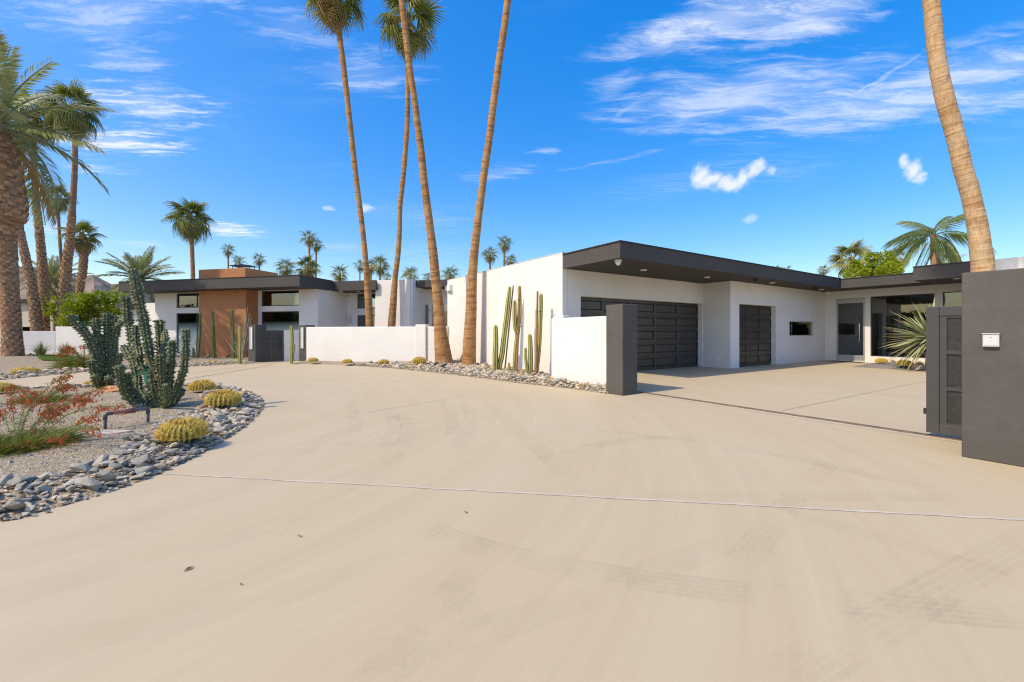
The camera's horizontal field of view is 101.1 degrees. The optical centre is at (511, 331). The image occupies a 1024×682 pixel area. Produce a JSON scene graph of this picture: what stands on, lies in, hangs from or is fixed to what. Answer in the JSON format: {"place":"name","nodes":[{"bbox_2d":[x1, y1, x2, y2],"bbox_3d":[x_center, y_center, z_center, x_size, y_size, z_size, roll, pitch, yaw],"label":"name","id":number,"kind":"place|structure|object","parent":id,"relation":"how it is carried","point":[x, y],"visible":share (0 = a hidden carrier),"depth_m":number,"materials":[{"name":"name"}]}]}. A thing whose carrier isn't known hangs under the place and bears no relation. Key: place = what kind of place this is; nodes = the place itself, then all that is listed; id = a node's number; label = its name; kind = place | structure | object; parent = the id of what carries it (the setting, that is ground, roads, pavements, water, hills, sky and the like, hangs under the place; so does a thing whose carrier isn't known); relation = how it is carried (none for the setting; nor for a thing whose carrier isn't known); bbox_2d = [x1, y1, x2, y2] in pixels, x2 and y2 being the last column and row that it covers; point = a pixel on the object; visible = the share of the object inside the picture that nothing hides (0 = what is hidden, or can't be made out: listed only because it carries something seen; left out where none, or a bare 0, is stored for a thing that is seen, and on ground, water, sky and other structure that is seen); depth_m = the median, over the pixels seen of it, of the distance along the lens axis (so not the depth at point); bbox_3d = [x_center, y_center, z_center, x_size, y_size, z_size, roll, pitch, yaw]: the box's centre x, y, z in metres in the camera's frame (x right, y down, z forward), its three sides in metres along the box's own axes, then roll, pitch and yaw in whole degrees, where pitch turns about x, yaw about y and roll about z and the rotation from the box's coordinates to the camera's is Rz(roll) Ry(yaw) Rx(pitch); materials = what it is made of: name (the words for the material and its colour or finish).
{"place":"outdoors","nodes":[
{"label":"outdoors","id":0,"kind":"place"},
{"bbox_2d":[19,267,154,302],"bbox_3d":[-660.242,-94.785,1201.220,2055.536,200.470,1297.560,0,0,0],"label":"mountain","id":1,"kind":"structure","parent":0,"point":[95,283],"depth_m":1214.84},
{"bbox_2d":[248,325,265,361],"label":"gate pier","id":2,"kind":"structure","parent":0,"point":[254,342],"depth_m":19.94,"materials":[{"name":"grey paint"}]},
{"bbox_2d":[261,330,283,361],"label":"entry gate","id":3,"kind":"structure","parent":2,"relation":"attached to","point":[272,345],"depth_m":20.43,"materials":[{"name":"metal"}]},
{"bbox_2d":[0,360,1023,681],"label":"driveway","id":4,"kind":"structure","parent":0,"point":[386,578],"depth_m":2.87,"materials":[{"name":"concrete"}]},
{"bbox_2d":[0,331,55,353],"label":"boundary wall","id":5,"kind":"structure","parent":4,"relation":"on","point":[33,338],"depth_m":27.00,"materials":[{"name":"white paint"}]},
{"bbox_2d":[13,89,68,330],"bbox_3d":[-35.617,-8.214,31.417,4.166,19.478,4.051,0,0,0],"label":"fan palm","id":6,"kind":"object","parent":4,"relation":"on","point":[43,272],"visible":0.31,"depth_m":31.34,"materials":[{"name":"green plant"}]},
{"bbox_2d":[41,295,75,326],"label":"leafy tree","id":7,"kind":"object","parent":4,"relation":"on","point":[51,312],"visible":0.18,"depth_m":30.87,"materials":[{"name":"green plant"}]},
{"bbox_2d":[35,79,105,330],"bbox_3d":[-32.308,-8.414,30.766,4.065,20.371,4.508,0,0,0],"label":"fan palm","id":8,"kind":"object","parent":4,"relation":"on","point":[79,121],"visible":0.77,"depth_m":30.81,"materials":[{"name":"green plant"}]},
{"bbox_2d":[55,289,126,326],"bbox_3d":[-29.960,-0.951,30.482,4.298,4.398,3.550,0,0,0],"label":"leafy tree","id":9,"kind":"object","parent":4,"relation":"on","point":[85,308],"visible":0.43,"depth_m":29.85,"materials":[{"name":"green plant"}]},
{"bbox_2d":[56,327,154,353],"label":"boundary wall","id":10,"kind":"structure","parent":4,"relation":"on","point":[64,335],"depth_m":26.70,"materials":[{"name":"white paint"}]},
{"bbox_2d":[0,383,263,521],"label":"gravel island","id":11,"kind":"structure","parent":4,"relation":"on","point":[33,484],"depth_m":4.68,"materials":[{"name":"gravel"}]},
{"bbox_2d":[0,381,16,391],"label":"barrel cactus","id":12,"kind":"object","parent":11,"relation":"on","point":[3,386],"visible":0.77,"depth_m":9.00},
{"bbox_2d":[1,382,79,403],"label":"firecracker plant","id":13,"kind":"object","parent":11,"relation":"on","point":[56,397],"visible":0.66,"depth_m":7.97,"materials":[{"name":"red plant"}]},
{"bbox_2d":[0,367,136,457],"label":"firecracker plant","id":14,"kind":"object","parent":11,"relation":"on","point":[33,440],"visible":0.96,"depth_m":4.88,"materials":[{"name":"red plant"}]},
{"bbox_2d":[66,313,123,388],"bbox_3d":[-9.611,0.450,9.847,1.030,1.827,0.924,0,0,10],"label":"knobbly cactus","id":15,"kind":"object","parent":11,"relation":"on","point":[106,357],"visible":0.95,"depth_m":9.85,"materials":[{"name":"plant"}]},
{"bbox_2d":[75,429,131,435],"bbox_3d":[-5.356,1.319,5.472,0.686,0.077,0.296,0,0,-27],"label":"flat rock","id":16,"kind":"object","parent":11,"relation":"on","point":[113,431],"visible":0.43,"depth_m":5.45,"materials":[{"name":"stone"}]},
{"bbox_2d":[100,385,143,391],"bbox_3d":[-8.769,1.279,9.485,0.913,0.146,0.484,0,0,-16],"label":"flat rock","id":17,"kind":"object","parent":11,"relation":"on","point":[114,389],"visible":0.28,"depth_m":9.31,"materials":[{"name":"orange stone"}]},
{"bbox_2d":[103,404,149,428],"bbox_3d":[-5.439,1.236,5.953,0.072,0.376,0.531,0,0,26],"label":"backflow pipe","id":18,"kind":"object","parent":11,"relation":"on","point":[133,410],"visible":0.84,"depth_m":5.98,"materials":[{"name":"grey metal"}]},
{"bbox_2d":[113,268,190,408],"bbox_3d":[-6.557,0.175,7.433,1.796,2.591,0.946,0,0,24],"label":"knobbly cactus","id":19,"kind":"object","parent":11,"relation":"on","point":[163,392],"visible":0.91,"depth_m":7.39,"materials":[{"name":"plant"}]},
{"bbox_2d":[131,364,151,382],"bbox_3d":[-6.156,0.694,7.000,0.347,0.310,0.008,0,0,0],"label":"plant tape","id":20,"kind":"object","parent":19,"relation":"attached to","point":[147,368],"visible":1,"depth_m":7.00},
{"bbox_2d":[152,415,210,442],"bbox_3d":[-4.070,1.181,5.205,0.595,0.330,0.591,0,0,-5],"label":"barrel cactus","id":21,"kind":"object","parent":11,"relation":"on","point":[182,428],"visible":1,"depth_m":5.07,"materials":[{"name":"plant"}]},
{"bbox_2d":[187,379,216,391],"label":"barrel cactus","id":22,"kind":"object","parent":11,"relation":"on","point":[200,385],"visible":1,"depth_m":9.21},
{"bbox_2d":[203,388,242,406],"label":"barrel cactus","id":23,"kind":"object","parent":11,"relation":"on","point":[223,397],"visible":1,"depth_m":7.39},
{"bbox_2d":[0,354,268,379],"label":"gravel bed","id":24,"kind":"object","parent":4,"relation":"on","point":[8,364],"visible":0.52,"depth_m":18.10,"materials":[{"name":"gravel"}]},
{"bbox_2d":[3,116,45,330],"bbox_3d":[-36.057,-6.874,29.881,4.089,17.005,4.140,0,0,43],"label":"fan palm","id":25,"kind":"object","parent":24,"relation":"on","point":[34,307],"visible":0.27,"depth_m":29.84,"materials":[{"name":"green plant"}]},
{"bbox_2d":[8,366,41,373],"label":"barrel cactus","id":26,"kind":"object","parent":24,"relation":"on","point":[29,369],"visible":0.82,"depth_m":14.15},
{"bbox_2d":[27,341,56,353],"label":"grass tuft","id":27,"kind":"object","parent":24,"relation":"on","point":[40,350],"visible":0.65,"depth_m":22.64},
{"bbox_2d":[32,354,83,360],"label":"turf","id":28,"kind":"structure","parent":24,"relation":"on","point":[44,356],"depth_m":20.07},
{"bbox_2d":[0,29,117,355],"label":"date palm","id":29,"kind":"object","parent":24,"relation":"on","point":[16,195],"visible":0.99,"depth_m":20.07,"materials":[{"name":"green plant"}]},
{"bbox_2d":[49,341,74,353],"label":"grass tuft","id":30,"kind":"object","parent":24,"relation":"on","point":[61,350],"visible":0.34,"depth_m":23.08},
{"bbox_2d":[40,345,121,369],"bbox_3d":[-16.513,0.982,16.294,2.516,1.362,2.525,0,0,-27],"label":"firecracker plant","id":31,"kind":"object","parent":24,"relation":"on","point":[76,361],"visible":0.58,"depth_m":15.82,"materials":[{"name":"red plant"}]},
{"bbox_2d":[197,313,201,357],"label":"column cactus","id":32,"kind":"object","parent":24,"relation":"on","point":[199,333],"depth_m":22.56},
{"bbox_2d":[211,311,214,357],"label":"column cactus","id":33,"kind":"object","parent":24,"relation":"on","point":[212,334],"depth_m":22.24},
{"bbox_2d":[231,310,234,357],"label":"column cactus","id":34,"kind":"object","parent":24,"relation":"on","point":[232,332],"depth_m":21.95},
{"bbox_2d":[226,308,258,359],"bbox_3d":[-13.543,0.066,21.190,1.460,2.695,0.563,0,0,10],"label":"ocotillo","id":35,"kind":"object","parent":24,"relation":"on","point":[243,346],"visible":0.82,"depth_m":21.05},
{"bbox_2d":[238,326,241,362],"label":"column cactus","id":36,"kind":"object","parent":4,"relation":"on","point":[239,343],"depth_m":18.74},
{"bbox_2d":[115,264,377,356],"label":"chimney wing","id":37,"kind":"structure","parent":4,"relation":"on","point":[272,301],"depth_m":23.67,"materials":[{"name":"paint"}]},
{"bbox_2d":[177,313,198,353],"bbox_3d":[-18.871,0.085,25.087,2.664,2.410,0.070,0,0,14],"label":"window","id":38,"kind":"structure","parent":37,"relation":"in","point":[184,320],"depth_m":25.20,"materials":[{"name":"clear glass"}]},
{"bbox_2d":[177,293,198,307],"bbox_3d":[-18.871,-1.875,25.087,2.664,0.870,0.070,0,0,14],"label":"window","id":39,"kind":"structure","parent":37,"relation":"in","point":[184,300],"depth_m":25.22,"materials":[{"name":"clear glass"}]},
{"bbox_2d":[262,311,298,329],"bbox_3d":[-12.945,-0.075,23.602,2.527,2.150,0.070,0,0,14],"label":"window","id":40,"kind":"structure","parent":37,"relation":"in","point":[273,320],"depth_m":23.60,"materials":[{"name":"clear glass"}]},
{"bbox_2d":[262,290,298,305],"bbox_3d":[-12.945,-1.880,23.602,2.527,0.860,0.070,0,0,14],"label":"window","id":41,"kind":"structure","parent":37,"relation":"in","point":[287,297],"depth_m":23.60,"materials":[{"name":"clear glass"}]},
{"bbox_2d":[284,330,298,360],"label":"garden wall","id":42,"kind":"structure","parent":4,"relation":"on","point":[287,345],"depth_m":20.79,"materials":[{"name":"white paint"}]},
{"bbox_2d":[299,325,314,360],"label":"gate pier","id":43,"kind":"structure","parent":4,"relation":"on","point":[302,342],"depth_m":20.86,"materials":[{"name":"grey paint"}]},
{"bbox_2d":[304,0,373,326],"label":"fan palm","id":44,"kind":"object","parent":4,"relation":"on","point":[334,14],"visible":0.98,"depth_m":21.88,"materials":[{"name":"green plant"}]},
{"bbox_2d":[306,324,448,361],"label":"garden wall","id":45,"kind":"structure","parent":4,"relation":"on","point":[373,344],"depth_m":19.47,"materials":[{"name":"white paint"}]},
{"bbox_2d":[372,0,445,326],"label":"fan palm","id":46,"kind":"object","parent":4,"relation":"on","point":[425,17],"visible":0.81,"depth_m":22.47,"materials":[{"name":"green plant"}]},
{"bbox_2d":[375,279,448,326],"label":"porch wing","id":47,"kind":"structure","parent":4,"relation":"on","point":[414,302],"depth_m":23.39,"materials":[{"name":"paint"}]},
{"bbox_2d":[290,360,607,392],"bbox_3d":[-2.894,1.355,16.924,17.274,0.250,5.974,0,0,37],"label":"rock bed","id":48,"kind":"object","parent":4,"relation":"on","point":[487,371],"visible":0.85,"depth_m":14.07,"materials":[{"name":"stone"}]},
{"bbox_2d":[290,326,293,362],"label":"column cactus","id":49,"kind":"object","parent":48,"relation":"on","point":[291,343],"depth_m":18.84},
{"bbox_2d":[378,359,389,363],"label":"barrel cactus","id":50,"kind":"object","parent":48,"relation":"on","point":[383,361],"visible":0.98,"depth_m":17.64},
{"bbox_2d":[412,356,426,363],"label":"barrel cactus","id":51,"kind":"object","parent":48,"relation":"on","point":[418,360],"visible":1,"depth_m":17.27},
{"bbox_2d":[399,0,452,363],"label":"fan palm","id":52,"kind":"object","parent":48,"relation":"on","point":[442,348],"visible":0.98,"depth_m":17.82,"materials":[{"name":"brown plant"}]},
{"bbox_2d":[462,0,510,364],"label":"fan palm","id":53,"kind":"object","parent":48,"relation":"on","point":[469,349],"visible":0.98,"depth_m":17.20,"materials":[{"name":"brown plant"}]},
{"bbox_2d":[492,286,510,370],"bbox_3d":[-0.356,-0.073,14.927,0.670,3.096,0.238,0,0,0],"label":"column cactus","id":54,"kind":"object","parent":48,"relation":"on","point":[497,363],"depth_m":14.88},
{"bbox_2d":[504,285,513,368],"bbox_3d":[-0.107,-0.153,15.001,0.312,3.010,0.208,0,0,31],"label":"wooden stake","id":55,"kind":"object","parent":48,"relation":"on","point":[509,326],"visible":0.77,"depth_m":14.98,"materials":[{"name":"brown wood"}]},
{"bbox_2d":[508,286,521,371],"bbox_3d":[0.086,-0.040,14.175,0.484,3.044,0.194,0,0,-8],"label":"column cactus","id":56,"kind":"object","parent":48,"relation":"on","point":[514,314],"depth_m":14.14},
{"bbox_2d":[516,290,521,371],"bbox_3d":[0.227,0.029,14.020,0.223,2.825,0.169,0,0,0],"label":"wooden stake","id":57,"kind":"object","parent":48,"relation":"on","point":[518,326],"visible":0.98,"depth_m":13.97,"materials":[{"name":"brown wood"}]},
{"bbox_2d":[524,293,542,375],"bbox_3d":[0.680,0.111,13.528,0.660,2.726,0.216,0,0,-28],"label":"column cactus","id":58,"kind":"object","parent":48,"relation":"on","point":[528,362],"depth_m":13.56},
{"bbox_2d":[535,291,542,373],"bbox_3d":[0.855,0.045,13.420,0.242,2.682,0.195,0,0,0],"label":"wooden stake","id":59,"kind":"object","parent":48,"relation":"on","point":[536,351],"visible":0.98,"depth_m":13.37,"materials":[{"name":"brown wood"}]},
{"bbox_2d":[551,316,605,387],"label":"garden wall","id":60,"kind":"structure","parent":4,"relation":"on","point":[578,348],"depth_m":11.38,"materials":[{"name":"white paint"}]},
{"bbox_2d":[162,473,1023,519],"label":"driveway joint","id":61,"kind":"object","parent":4,"relation":"on","point":[627,498],"visible":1,"depth_m":3.63,"materials":[{"name":"concrete"}]},
{"bbox_2d":[606,304,636,395],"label":"gate pier","id":62,"kind":"structure","parent":4,"relation":"on","point":[621,349],"depth_m":9.70,"materials":[{"name":"grey paint"}]},
{"bbox_2d":[445,240,840,374],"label":"garage wing","id":63,"kind":"structure","parent":4,"relation":"on","point":[698,309],"depth_m":16.69,"materials":[{"name":"paint"}]},
{"bbox_2d":[581,297,697,370],"bbox_3d":[4.906,0.120,15.883,7.000,2.660,0.076,0,0,-33],"label":"garage door","id":64,"kind":"structure","parent":63,"relation":"in","point":[667,332],"depth_m":16.48,"materials":[{"name":"grey paint"}]},
{"bbox_2d":[739,304,770,366],"bbox_3d":[10.288,0.140,17.999,3.120,2.620,0.076,0,0,-33],"label":"garage door","id":65,"kind":"structure","parent":63,"relation":"in","point":[754,321],"depth_m":18.03,"materials":[{"name":"grey paint"}]},
{"bbox_2d":[789,321,812,335],"bbox_3d":[13.728,-0.155,20.040,2.450,0.690,0.097,0,0,-33],"label":"slot window","id":66,"kind":"structure","parent":63,"relation":"in","point":[796,328],"depth_m":20.06,"materials":[{"name":"glass"}]},
{"bbox_2d":[637,391,961,441],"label":"gate track","id":67,"kind":"structure","parent":4,"relation":"on","point":[912,432],"depth_m":6.92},
{"bbox_2d":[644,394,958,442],"bbox_3d":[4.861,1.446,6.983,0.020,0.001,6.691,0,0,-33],"label":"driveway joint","id":68,"kind":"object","parent":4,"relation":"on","point":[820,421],"visible":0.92,"depth_m":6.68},
{"bbox_2d":[843,249,904,277],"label":"leafy tree","id":69,"kind":"object","parent":4,"relation":"on","point":[886,265],"visible":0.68,"depth_m":28.60,"materials":[{"name":"green plant"}]},
{"bbox_2d":[853,359,925,370],"bbox_3d":[16.765,1.337,16.677,4.327,0.287,5.602,0,0,-34],"label":"gravel planter","id":70,"kind":"object","parent":4,"relation":"on","point":[891,364],"visible":0.27,"depth_m":16.96,"materials":[{"name":"gravel"}]},
{"bbox_2d":[875,357,887,362],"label":"barrel cactus","id":71,"kind":"object","parent":70,"relation":"on","point":[881,360],"visible":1,"depth_m":17.46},
{"bbox_2d":[896,359,912,364],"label":"barrel cactus","id":72,"kind":"object","parent":70,"relation":"on","point":[903,362],"visible":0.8,"depth_m":16.15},
{"bbox_2d":[882,297,941,370],"bbox_3d":[15.371,0.149,15.475,3.178,2.943,3.075,0,0,0],"label":"spiky yucca","id":73,"kind":"object","parent":70,"relation":"on","point":[920,339],"visible":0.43,"depth_m":15.54,"materials":[{"name":"green plant"}]},
{"bbox_2d":[907,364,924,369],"bbox_3d":[15.933,1.339,15.963,1.300,0.217,0.550,0,0,18],"label":"stone block","id":74,"kind":"object","parent":70,"relation":"on","point":[917,366],"depth_m":15.88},
{"bbox_2d":[811,256,1023,363],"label":"entry wing","id":75,"kind":"structure","parent":4,"relation":"on","point":[859,316],"depth_m":20.60,"materials":[{"name":"paint"}]},
{"bbox_2d":[836,297,864,360],"bbox_3d":[16.539,-0.125,20.586,0.183,3.050,1.160,0,0,-33],"label":"glass door","id":76,"kind":"structure","parent":75,"relation":"in","point":[845,300],"depth_m":20.53,"materials":[{"name":"metal"}]},
{"bbox_2d":[871,293,934,357],"bbox_3d":[17.645,-0.260,19.061,0.070,2.820,2.195,0,0,-33],"label":"window","id":77,"kind":"structure","parent":75,"relation":"in","point":[928,293],"depth_m":19.57,"materials":[{"name":"black glass"}]},
{"bbox_2d":[879,214,997,268],"bbox_3d":[30.356,-3.448,30.206,6.381,9.905,5.661,0,0,41],"label":"feather palm","id":78,"kind":"object","parent":4,"relation":"on","point":[947,249],"visible":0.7,"depth_m":29.85,"materials":[{"name":"green plant"}]},
{"bbox_2d":[921,0,994,271],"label":"fan palm","id":79,"kind":"object","parent":4,"relation":"on","point":[981,254],"visible":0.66,"depth_m":10.68,"materials":[{"name":"beige plant"}]},
{"bbox_2d":[0,0,1023,326],"label":"sky","id":80,"kind":"structure","parent":0,"point":[784,133],"materials":[{"name":"blue"}]},
{"bbox_2d":[962,268,1023,466],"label":"gate wall","id":81,"kind":"structure","parent":0,"point":[993,366],"depth_m":4.68,"materials":[{"name":"grey paint"}]},
{"bbox_2d":[923,306,961,436],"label":"sliding gate","id":82,"kind":"structure","parent":81,"relation":"attached to","point":[942,410],"depth_m":5.75,"materials":[{"name":"metal"}]},
{"label":"ground","id":83,"kind":"structure","parent":0,"visible":0},
{"bbox_2d":[19,255,92,300],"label":"date palm","id":84,"kind":"object","parent":83,"relation":"on","point":[54,273],"visible":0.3,"depth_m":41.63,"materials":[{"name":"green plant"}]},
{"bbox_2d":[39,184,78,271],"bbox_3d":[-43.189,-6.075,39.902,3.136,16.157,2.770,0,0,-36],"label":"fan palm","id":85,"kind":"object","parent":83,"relation":"on","point":[59,225],"visible":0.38,"depth_m":39.91,"materials":[{"name":"green plant"}]},
{"bbox_2d":[0,298,124,330],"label":"neighbour house","id":86,"kind":"structure","parent":83,"relation":"on","point":[25,316],"depth_m":36.11,"materials":[{"name":"beige paint"}]},
{"bbox_2d":[52,218,107,299],"bbox_3d":[-38.841,-4.075,37.913,3.106,12.182,3.101,0,0,0],"label":"fan palm","id":87,"kind":"object","parent":83,"relation":"on","point":[84,245],"visible":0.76,"depth_m":37.80,"materials":[{"name":"green plant"}]},
{"bbox_2d":[83,245,186,302],"bbox_3d":[-35.218,-3.342,39.871,6.906,9.685,6.826,0,0,0],"label":"date palm","id":88,"kind":"object","parent":83,"relation":"on","point":[142,265],"visible":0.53,"depth_m":39.63,"materials":[{"name":"green plant"}]},
{"bbox_2d":[160,197,216,278],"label":"fan palm","id":89,"kind":"object","parent":83,"relation":"on","point":[191,229],"visible":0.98,"depth_m":41.61,"materials":[{"name":"green plant"}]},
{"bbox_2d":[219,243,234,267],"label":"fan palm","id":90,"kind":"object","parent":83,"relation":"on","point":[227,253],"visible":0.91,"depth_m":74.87,"materials":[{"name":"green plant"}]},
{"bbox_2d":[231,254,246,267],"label":"fan palm","id":91,"kind":"object","parent":83,"relation":"on","point":[238,262],"visible":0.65,"depth_m":69.74,"materials":[{"name":"green plant"}]},
{"bbox_2d":[251,252,267,269],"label":"fan palm","id":92,"kind":"object","parent":83,"relation":"on","point":[258,262],"visible":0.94,"depth_m":71.91,"materials":[{"name":"green plant"}]},
{"bbox_2d":[274,257,297,274],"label":"fan palm","id":93,"kind":"object","parent":83,"relation":"on","point":[286,271],"visible":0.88,"depth_m":49.67,"materials":[{"name":"green plant"}]},
{"bbox_2d":[293,253,320,276],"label":"fan palm","id":94,"kind":"object","parent":83,"relation":"on","point":[309,265],"visible":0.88,"depth_m":47.66,"materials":[{"name":"green plant"}]},
{"bbox_2d":[298,230,317,270],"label":"fan palm","id":95,"kind":"object","parent":83,"relation":"on","point":[308,241],"visible":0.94,"depth_m":69.85,"materials":[{"name":"green plant"}]},
{"bbox_2d":[310,237,325,277],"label":"fan palm","id":96,"kind":"object","parent":83,"relation":"on","point":[317,247],"visible":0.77,"depth_m":71.89,"materials":[{"name":"green plant"}]},
{"bbox_2d":[330,263,347,280],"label":"fan palm","id":97,"kind":"object","parent":83,"relation":"on","point":[339,276],"visible":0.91,"depth_m":54.78,"materials":[{"name":"green plant"}]},
{"bbox_2d":[352,259,362,280],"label":"fan palm","id":98,"kind":"object","parent":83,"relation":"on","point":[360,268],"visible":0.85,"depth_m":74.89,"materials":[{"name":"green plant"}]},
{"bbox_2d":[369,260,378,279],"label":"fan palm","id":99,"kind":"object","parent":83,"relation":"on","point":[371,271],"visible":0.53,"depth_m":65.87,"materials":[{"name":"green plant"}]},
{"bbox_2d":[369,254,392,279],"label":"fan palm","id":100,"kind":"object","parent":83,"relation":"on","point":[379,270],"visible":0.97,"depth_m":63.70,"materials":[{"name":"green plant"}]},
{"bbox_2d":[399,265,418,279],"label":"fan palm","id":101,"kind":"object","parent":83,"relation":"on","point":[409,271],"visible":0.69,"depth_m":54.75,"materials":[{"name":"green plant"}]},
{"bbox_2d":[440,265,460,278],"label":"fan palm","id":102,"kind":"object","parent":83,"relation":"on","point":[448,272],"visible":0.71,"depth_m":55.63,"materials":[{"name":"green plant"}]},
{"bbox_2d":[479,246,498,269],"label":"fan palm","id":103,"kind":"object","parent":83,"relation":"on","point":[488,255],"visible":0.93,"depth_m":61.90,"materials":[{"name":"green plant"}]},
{"bbox_2d":[495,234,513,265],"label":"fan palm","id":104,"kind":"object","parent":83,"relation":"on","point":[503,248],"visible":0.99,"depth_m":65.66,"materials":[{"name":"green plant"}]},
{"bbox_2d":[503,254,517,265],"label":"fan palm","id":105,"kind":"object","parent":83,"relation":"on","point":[511,259],"visible":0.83,"depth_m":63.76,"materials":[{"name":"green plant"}]},
{"bbox_2d":[816,265,832,274],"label":"fan palm","id":106,"kind":"object","parent":83,"relation":"on","point":[822,270],"visible":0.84,"depth_m":74.89,"materials":[{"name":"green plant"}]},
{"bbox_2d":[825,238,873,278],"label":"fan palm","id":107,"kind":"object","parent":83,"relation":"on","point":[861,250],"visible":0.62,"depth_m":39.83,"materials":[{"name":"green plant"}]},
{"bbox_2d":[893,249,914,265],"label":"fan palm","id":108,"kind":"object","parent":83,"relation":"on","point":[901,258],"visible":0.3,"depth_m":41.80,"materials":[{"name":"green plant"}]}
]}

